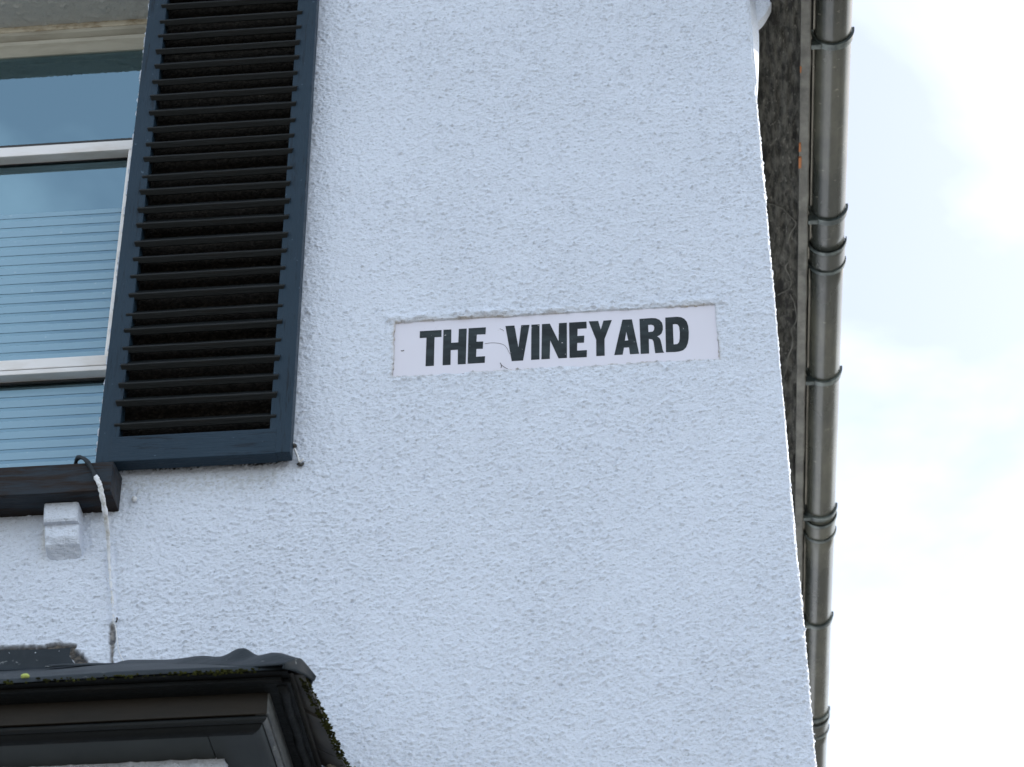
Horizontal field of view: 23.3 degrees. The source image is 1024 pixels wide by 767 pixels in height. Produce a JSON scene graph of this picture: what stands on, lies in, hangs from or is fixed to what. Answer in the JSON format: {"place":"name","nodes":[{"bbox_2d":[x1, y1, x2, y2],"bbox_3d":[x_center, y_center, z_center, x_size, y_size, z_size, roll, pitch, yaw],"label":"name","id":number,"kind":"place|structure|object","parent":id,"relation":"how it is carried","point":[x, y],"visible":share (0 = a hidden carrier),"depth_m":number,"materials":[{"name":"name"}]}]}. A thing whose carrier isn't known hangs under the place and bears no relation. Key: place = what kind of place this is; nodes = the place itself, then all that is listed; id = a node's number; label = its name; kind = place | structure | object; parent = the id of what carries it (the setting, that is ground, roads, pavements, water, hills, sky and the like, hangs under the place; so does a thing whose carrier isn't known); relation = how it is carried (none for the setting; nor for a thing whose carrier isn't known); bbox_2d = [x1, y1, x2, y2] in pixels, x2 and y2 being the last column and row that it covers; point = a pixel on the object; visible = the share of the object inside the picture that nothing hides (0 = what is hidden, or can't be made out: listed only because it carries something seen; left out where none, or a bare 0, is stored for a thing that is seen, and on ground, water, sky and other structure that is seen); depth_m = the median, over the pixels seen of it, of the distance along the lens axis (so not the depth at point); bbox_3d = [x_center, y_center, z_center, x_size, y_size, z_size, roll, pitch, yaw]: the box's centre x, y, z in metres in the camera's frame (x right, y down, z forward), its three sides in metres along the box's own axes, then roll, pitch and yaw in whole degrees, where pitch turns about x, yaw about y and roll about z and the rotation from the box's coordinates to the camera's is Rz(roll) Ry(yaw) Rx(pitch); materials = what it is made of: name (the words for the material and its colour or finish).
{"place":"outdoors","nodes":[
{"label":"outdoors","id":0,"kind":"place"},
{"bbox_2d":[826,0,1023,766],"label":"sky","id":1,"kind":"structure","parent":0,"point":[927,642],"materials":[{"name":"white"}]},
{"label":"ground","id":2,"kind":"structure","parent":0,"visible":0},
{"bbox_2d":[0,0,816,766],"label":"house","id":3,"kind":"structure","parent":2,"relation":"on","point":[582,566],"depth_m":6.40,"materials":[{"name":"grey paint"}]},
{"bbox_2d":[0,19,146,467],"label":"window","id":4,"kind":"structure","parent":3,"relation":"in","point":[73,372],"depth_m":7.02,"materials":[{"name":"plastic"}]},
{"bbox_2d":[74,455,123,660],"bbox_3d":[-1.020,0.427,6.153,0.184,0.570,0.100,12,-39,-16],"label":"painted cable","id":5,"kind":"object","parent":3,"relation":"attached to","point":[100,489],"visible":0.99,"depth_m":6.21,"materials":[{"name":"white paint"}]},
{"bbox_2d":[131,496,136,502],"bbox_3d":[-0.963,0.295,6.317,0.015,0.018,0.016,-3,-37,4],"label":"screw head","id":6,"kind":"object","parent":3,"relation":"attached to","point":[134,499],"visible":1,"depth_m":6.31},
{"bbox_2d":[95,0,318,470],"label":"louvred shutter","id":7,"kind":"object","parent":3,"relation":"attached to","point":[273,443],"visible":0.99,"depth_m":6.72,"materials":[{"name":"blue wood"}]},
{"bbox_2d":[293,441,303,465],"bbox_3d":[-0.551,0.177,6.352,0.038,0.080,0.035,-3,-37,4],"label":"shutter catch","id":8,"kind":"object","parent":7,"relation":"attached to","point":[297,455],"visible":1,"depth_m":6.34,"materials":[{"name":"white metal"}]},
{"bbox_2d":[393,305,718,376],"bbox_3d":[0.113,-0.111,6.521,0.862,0.189,0.008,-3,-37,4],"label":"street sign","id":9,"kind":"object","parent":3,"relation":"attached to","point":[551,340],"visible":1,"depth_m":6.52,"materials":[{"name":"paint"}]},
{"bbox_2d":[803,0,853,766],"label":"drainpipe","id":10,"kind":"object","parent":3,"relation":"attached to","point":[832,32],"visible":0.84,"depth_m":8.46,"materials":[{"name":"metal"}]}
]}

